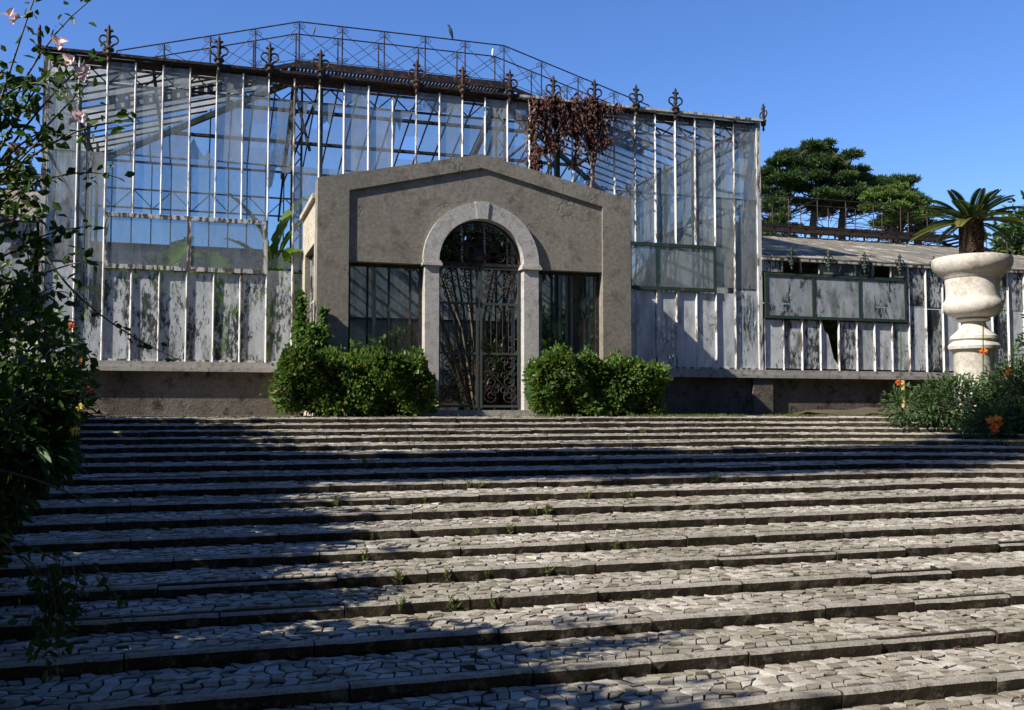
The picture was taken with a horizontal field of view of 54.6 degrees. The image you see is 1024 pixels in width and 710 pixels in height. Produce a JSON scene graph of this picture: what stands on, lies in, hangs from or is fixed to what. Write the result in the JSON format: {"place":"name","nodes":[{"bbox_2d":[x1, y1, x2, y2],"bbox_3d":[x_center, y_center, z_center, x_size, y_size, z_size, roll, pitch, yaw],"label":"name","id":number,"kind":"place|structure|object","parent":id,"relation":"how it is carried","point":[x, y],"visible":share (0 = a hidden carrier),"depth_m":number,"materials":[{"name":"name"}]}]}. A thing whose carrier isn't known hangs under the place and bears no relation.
{"place":"outdoors","nodes":[
{"label":"outdoors","id":0,"kind":"place"},
{"bbox_2d":[4,409,107,507],"bbox_3d":[-18.122,1.089,4.919,28.500,1.904,18.500,1,-3,-18],"label":"planting bed","id":1,"kind":"object","parent":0,"point":[92,412],"visible":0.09,"depth_m":16.14,"materials":[{"name":"soil"}]},
{"bbox_2d":[0,355,88,587],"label":"broadleaf shrub","id":2,"kind":"object","parent":1,"relation":"on","point":[47,458],"visible":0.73,"depth_m":5.79,"materials":[{"name":"green plant"}]},
{"bbox_2d":[0,258,101,468],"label":"lantana","id":3,"kind":"object","parent":1,"relation":"on","point":[66,407],"visible":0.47,"depth_m":5.91,"materials":[{"name":"green plant"}]},
{"bbox_2d":[1,416,1010,709],"bbox_3d":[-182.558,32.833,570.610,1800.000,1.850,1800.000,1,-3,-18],"label":"ground","id":4,"kind":"structure","parent":0,"point":[297,578],"depth_m":7.87,"materials":[{"name":"grey stone"}]},
{"bbox_2d":[0,0,180,682],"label":"hibiscus","id":5,"kind":"object","parent":4,"relation":"on","point":[31,300],"visible":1,"depth_m":4.58,"materials":[{"name":"green plant"}]},
{"bbox_2d":[267,338,440,416],"bbox_3d":[-2.601,0.417,16.475,2.865,1.327,1.358,1,-3,-18],"label":"hedge","id":6,"kind":"object","parent":4,"relation":"on","point":[374,381],"visible":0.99,"depth_m":16.15,"materials":[{"name":"green plant"}]},
{"bbox_2d":[0,416,1023,709],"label":"stairway","id":7,"kind":"object","parent":4,"relation":"on","point":[796,616],"visible":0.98,"depth_m":7.91,"materials":[{"name":"stone"}]},
{"bbox_2d":[330,494,341,506],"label":"weed","id":8,"kind":"object","parent":7,"relation":"on","point":[336,499],"visible":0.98,"depth_m":9.92,"materials":[{"name":"green plant"}]},
{"bbox_2d":[359,458,370,467],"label":"weed","id":9,"kind":"object","parent":7,"relation":"on","point":[364,461],"visible":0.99,"depth_m":12.03,"materials":[{"name":"green plant"}]},
{"bbox_2d":[361,547,369,560],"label":"weed","id":10,"kind":"object","parent":7,"relation":"on","point":[367,557],"visible":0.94,"depth_m":8.02,"materials":[{"name":"green plant"}]},
{"bbox_2d":[391,569,405,585],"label":"weed","id":11,"kind":"object","parent":7,"relation":"on","point":[399,573],"visible":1,"depth_m":7.42,"materials":[{"name":"green plant"}]},
{"bbox_2d":[391,596,406,610],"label":"weed","id":12,"kind":"object","parent":7,"relation":"on","point":[401,601],"visible":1,"depth_m":6.75,"materials":[{"name":"green plant"}]},
{"bbox_2d":[443,564,450,580],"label":"weed","id":13,"kind":"object","parent":7,"relation":"on","point":[448,574],"visible":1,"depth_m":7.53,"materials":[{"name":"green plant"}]},
{"bbox_2d":[448,593,462,610],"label":"weed","id":14,"kind":"object","parent":7,"relation":"on","point":[452,600],"visible":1,"depth_m":6.87,"materials":[{"name":"green plant"}]},
{"bbox_2d":[487,592,501,609],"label":"weed","id":15,"kind":"object","parent":7,"relation":"on","point":[493,602],"visible":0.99,"depth_m":6.96,"materials":[{"name":"green plant"}]},
{"bbox_2d":[505,523,516,534],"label":"weed","id":16,"kind":"object","parent":7,"relation":"on","point":[511,527],"visible":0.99,"depth_m":9.08,"materials":[{"name":"green plant"}]},
{"bbox_2d":[0,420,1023,707],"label":"leaf litter","id":17,"kind":"object","parent":7,"relation":"on","point":[496,554],"visible":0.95,"depth_m":8.72,"materials":[{"name":"brown plant"}]},
{"bbox_2d":[528,504,538,513],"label":"weed","id":18,"kind":"object","parent":7,"relation":"on","point":[532,509],"visible":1,"depth_m":9.86,"materials":[{"name":"green plant"}]},
{"bbox_2d":[542,503,553,513],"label":"weed","id":19,"kind":"object","parent":7,"relation":"on","point":[548,507],"visible":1,"depth_m":9.90,"materials":[{"name":"green plant"}]},
{"bbox_2d":[545,564,554,575],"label":"weed","id":20,"kind":"object","parent":7,"relation":"on","point":[548,571],"visible":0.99,"depth_m":7.78,"materials":[{"name":"green plant"}]},
{"bbox_2d":[596,453,602,463],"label":"weed","id":21,"kind":"object","parent":7,"relation":"on","point":[600,460],"visible":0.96,"depth_m":12.97,"materials":[{"name":"green plant"}]},
{"bbox_2d":[610,541,620,549],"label":"weed","id":22,"kind":"object","parent":7,"relation":"on","point":[615,545],"visible":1,"depth_m":8.68,"materials":[{"name":"green plant"}]},
{"bbox_2d":[713,472,721,482],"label":"weed","id":23,"kind":"object","parent":7,"relation":"on","point":[717,478],"visible":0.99,"depth_m":11.99,"materials":[{"name":"green plant"}]},
{"bbox_2d":[973,435,1023,446],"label":"grass","id":24,"kind":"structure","parent":7,"relation":"on","point":[1007,439],"depth_m":15.04,"materials":[{"name":"green plant"}]},
{"bbox_2d":[521,341,673,416],"bbox_3d":[1.546,0.456,17.799,2.775,1.420,1.304,1,-3,-18],"label":"hedge","id":25,"kind":"object","parent":4,"relation":"on","point":[634,385],"visible":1,"depth_m":17.43,"materials":[{"name":"green plant"}]},
{"bbox_2d":[761,194,806,236],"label":"pine tree","id":26,"kind":"object","parent":4,"relation":"on","point":[778,216],"visible":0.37,"depth_m":49.96,"materials":[{"name":"green plant"}]},
{"bbox_2d":[761,137,884,239],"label":"pine tree","id":27,"kind":"object","parent":4,"relation":"on","point":[831,170],"visible":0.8,"depth_m":52.92,"materials":[{"name":"green plant"}]},
{"bbox_2d":[852,179,943,307],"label":"pine tree","id":28,"kind":"object","parent":4,"relation":"on","point":[893,193],"visible":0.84,"depth_m":51.36,"materials":[{"name":"green plant"}]},
{"bbox_2d":[856,173,941,244],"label":"pine tree","id":29,"kind":"object","parent":4,"relation":"on","point":[912,179],"visible":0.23,"depth_m":55.79,"materials":[{"name":"green plant"}]},
{"bbox_2d":[984,190,1023,255],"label":"broadleaf tree","id":30,"kind":"object","parent":4,"relation":"on","point":[1010,228],"visible":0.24,"depth_m":43.94,"materials":[{"name":"green plant"}]},
{"label":"landing","id":31,"kind":"structure","parent":4,"relation":"on","visible":0},
{"bbox_2d":[300,154,630,416],"bbox_3d":[-0.902,-1.192,18.892,5.940,4.760,2.800,1,-3,-18],"label":"entrance porch","id":32,"kind":"object","parent":31,"relation":"on","point":[412,216],"visible":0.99,"depth_m":17.90,"materials":[{"name":"grey paint"}]},
{"bbox_2d":[260,289,331,416],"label":"shrub","id":33,"kind":"object","parent":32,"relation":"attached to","point":[300,324],"visible":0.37,"depth_m":16.77,"materials":[{"name":"green plant"}]},
{"bbox_2d":[310,253,313,344],"bbox_3d":[-3.612,-0.964,18.228,0.040,1.950,1.510,1,-3,-18],"label":"window","id":34,"kind":"structure","parent":32,"relation":"in","point":[312,257],"depth_m":18.79,"materials":[{"name":"white paint"}]},
{"bbox_2d":[348,262,421,353],"bbox_3d":[-2.240,-0.693,17.422,1.335,1.820,0.050,1,-3,-18],"label":"window","id":35,"kind":"structure","parent":32,"relation":"in","point":[367,265],"depth_m":17.45,"materials":[{"name":"metal"}]},
{"bbox_2d":[539,271,598,357],"bbox_3d":[1.021,-0.635,18.462,1.280,1.820,0.050,1,-3,-18],"label":"window","id":36,"kind":"structure","parent":32,"relation":"in","point":[550,273],"depth_m":18.53,"materials":[{"name":"metal"}]},
{"bbox_2d":[581,276,594,351],"bbox_3d":[1.684,-0.870,19.917,0.040,1.950,1.510,1,-3,-18],"label":"window","id":37,"kind":"structure","parent":32,"relation":"in","point":[588,311],"depth_m":20.28,"materials":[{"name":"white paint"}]},
{"bbox_2d":[91,413,914,417],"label":"grass","id":38,"kind":"structure","parent":31,"relation":"on","point":[695,415],"depth_m":17.46,"materials":[{"name":"green plant"}]},
{"bbox_2d":[187,414,832,415],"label":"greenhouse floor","id":39,"kind":"structure","parent":0,"point":[263,415],"depth_m":18.61,"materials":[{"name":"stone"}]},
{"bbox_2d":[0,174,40,365],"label":"side greenhouse","id":40,"kind":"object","parent":39,"relation":"on","point":[5,245],"visible":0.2,"depth_m":17.90,"materials":[{"name":"glass"}]},
{"bbox_2d":[0,236,34,293],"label":"window","id":41,"kind":"structure","parent":40,"relation":"in","point":[7,242],"depth_m":17.81,"materials":[{"name":"glass"}]},
{"bbox_2d":[79,237,227,358],"bbox_3d":[-7.600,-0.567,20.895,3.110,3.661,2.413,1,-3,-18],"label":"banana plant","id":42,"kind":"object","parent":39,"relation":"on","point":[173,253],"visible":0.42,"depth_m":20.76,"materials":[{"name":"green plant"}]},
{"bbox_2d":[78,254,294,360],"bbox_3d":[-7.223,-0.440,22.696,5.121,4.071,4.605,1,-3,-18],"label":"indoor shrub","id":43,"kind":"object","parent":39,"relation":"on","point":[126,314],"visible":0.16,"depth_m":21.89,"materials":[{"name":"green plant"}]},
{"bbox_2d":[149,249,299,359],"bbox_3d":[-6.302,-0.553,21.019,2.610,3.649,3.066,-1,-3,20],"label":"banana plant","id":44,"kind":"object","parent":39,"relation":"on","point":[207,255],"visible":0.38,"depth_m":20.55,"materials":[{"name":"green plant"}]},
{"bbox_2d":[224,193,309,360],"bbox_3d":[-4.710,-1.451,20.172,1.970,3.848,1.557,-1,-3,24],"label":"banana plant","id":45,"kind":"object","parent":39,"relation":"on","point":[280,260],"visible":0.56,"depth_m":19.92,"materials":[{"name":"green plant"}]},
{"bbox_2d":[350,324,417,360],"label":"indoor shrub","id":46,"kind":"object","parent":39,"relation":"on","point":[395,344],"visible":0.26,"depth_m":18.18,"materials":[{"name":"green plant"}]},
{"bbox_2d":[35,24,772,416],"bbox_3d":[-2.695,-2.707,24.241,15.316,8.380,8.615,1,-3,-18],"label":"greenhouse","id":47,"kind":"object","parent":39,"relation":"on","point":[695,220],"visible":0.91,"depth_m":21.60,"materials":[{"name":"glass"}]},
{"bbox_2d":[103,212,266,273],"bbox_3d":[-6.134,-2.102,18.731,2.928,1.040,0.050,1,-3,-18],"label":"window","id":48,"kind":"structure","parent":47,"relation":"in","point":[220,263],"depth_m":18.76,"materials":[{"name":"white paint"}]},
{"bbox_2d":[116,21,651,145],"bbox_3d":[-2.736,-6.724,24.523,13.347,2.216,0.834,1,-3,-18],"label":"walkway railing","id":49,"kind":"object","parent":47,"relation":"on","point":[298,55],"visible":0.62,"depth_m":24.33,"materials":[{"name":"metal"}]},
{"bbox_2d":[447,24,452,38],"bbox_3d":[-1.520,-8.007,24.551,0.129,0.369,0.160,-2,-4,29],"label":"bird","id":50,"kind":"object","parent":49,"relation":"on","point":[450,30],"visible":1,"depth_m":24.53},
{"bbox_2d":[515,91,630,187],"bbox_3d":[1.358,-4.018,21.195,2.641,3.186,0.867,1,-3,-18],"label":"dead creeper","id":51,"kind":"object","parent":47,"relation":"hanging from","point":[569,125],"visible":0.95,"depth_m":21.15,"materials":[{"name":"brown plant"}]},
{"bbox_2d":[631,241,716,292],"bbox_3d":[3.164,-1.937,21.696,2.928,1.040,0.050,1,-3,-18],"label":"window","id":52,"kind":"structure","parent":47,"relation":"in","point":[680,275],"depth_m":21.86,"materials":[{"name":"glass"}]},
{"bbox_2d":[404,223,549,409],"bbox_3d":[-0.878,-1.463,24.696,5.294,5.914,2.629,1,-3,-18],"label":"indoor tree","id":53,"kind":"object","parent":39,"relation":"on","point":[457,247],"visible":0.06,"depth_m":24.48,"materials":[{"name":"brown plant"}]},
{"bbox_2d":[474,336,567,393],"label":"indoor shrub","id":54,"kind":"object","parent":39,"relation":"on","point":[499,365],"visible":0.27,"depth_m":19.40,"materials":[{"name":"green plant"}]},
{"bbox_2d":[447,299,652,409],"bbox_3d":[1.318,-0.109,25.901,6.048,3.978,4.230,1,-3,-18],"label":"indoor shrub","id":55,"kind":"object","parent":39,"relation":"on","point":[546,333],"visible":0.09,"depth_m":25.13,"materials":[{"name":"green plant"}]},
{"bbox_2d":[805,264,875,370],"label":"indoor shrub","id":56,"kind":"object","parent":39,"relation":"on","point":[830,326],"visible":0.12,"depth_m":24.80,"materials":[{"name":"green plant"}]},
{"bbox_2d":[669,223,1023,415],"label":"side greenhouse","id":57,"kind":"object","parent":39,"relation":"on","point":[904,281],"visible":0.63,"depth_m":23.53,"materials":[{"name":"glass"}]},
{"bbox_2d":[763,272,907,322],"bbox_3d":[7.577,-1.329,23.090,3.880,1.048,0.050,1,-3,-18],"label":"window","id":58,"kind":"structure","parent":57,"relation":"in","point":[833,286],"depth_m":23.07,"materials":[{"name":"white glass"}]},
{"bbox_2d":[761,194,1023,254],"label":"walkway railing","id":59,"kind":"object","parent":57,"relation":"on","point":[873,223],"visible":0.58,"depth_m":28.37,"materials":[{"name":"metal"}]},
{"bbox_2d":[901,380,905,407],"bbox_3d":[9.196,1.010,23.283,0.090,0.830,0.086,1,-3,-18],"label":"pipe","id":60,"kind":"object","parent":39,"relation":"on","point":[903,387],"visible":0.41,"depth_m":23.26,"materials":[{"name":"metal"}]},
{"bbox_2d":[0,0,1023,322],"label":"sky","id":61,"kind":"structure","parent":0,"point":[933,90],"materials":[{"name":"blue"}]},
{"bbox_2d":[786,407,940,415],"bbox_3d":[21.859,1.829,17.352,27.750,1.892,17.900,1,-3,-18],"label":"planting bed","id":62,"kind":"object","parent":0,"point":[867,411],"visible":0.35,"depth_m":20.80,"materials":[{"name":"soil"}]},
{"bbox_2d":[875,309,1023,438],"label":"flowering shrub","id":63,"kind":"object","parent":62,"relation":"on","point":[1010,414],"visible":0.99,"depth_m":16.06,"materials":[{"name":"green plant"}]},
{"bbox_2d":[931,252,1013,419],"bbox_3d":[7.836,-0.138,16.814,1.280,3.045,1.280,1,-3,-18],"label":"urn","id":64,"kind":"object","parent":62,"relation":"on","point":[973,303],"visible":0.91,"depth_m":16.51,"materials":[{"name":"stone"}]},
{"bbox_2d":[909,188,1023,253],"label":"cycad","id":65,"kind":"object","parent":64,"relation":"in","point":[970,218],"visible":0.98,"depth_m":16.75,"materials":[{"name":"green plant"}]}
]}

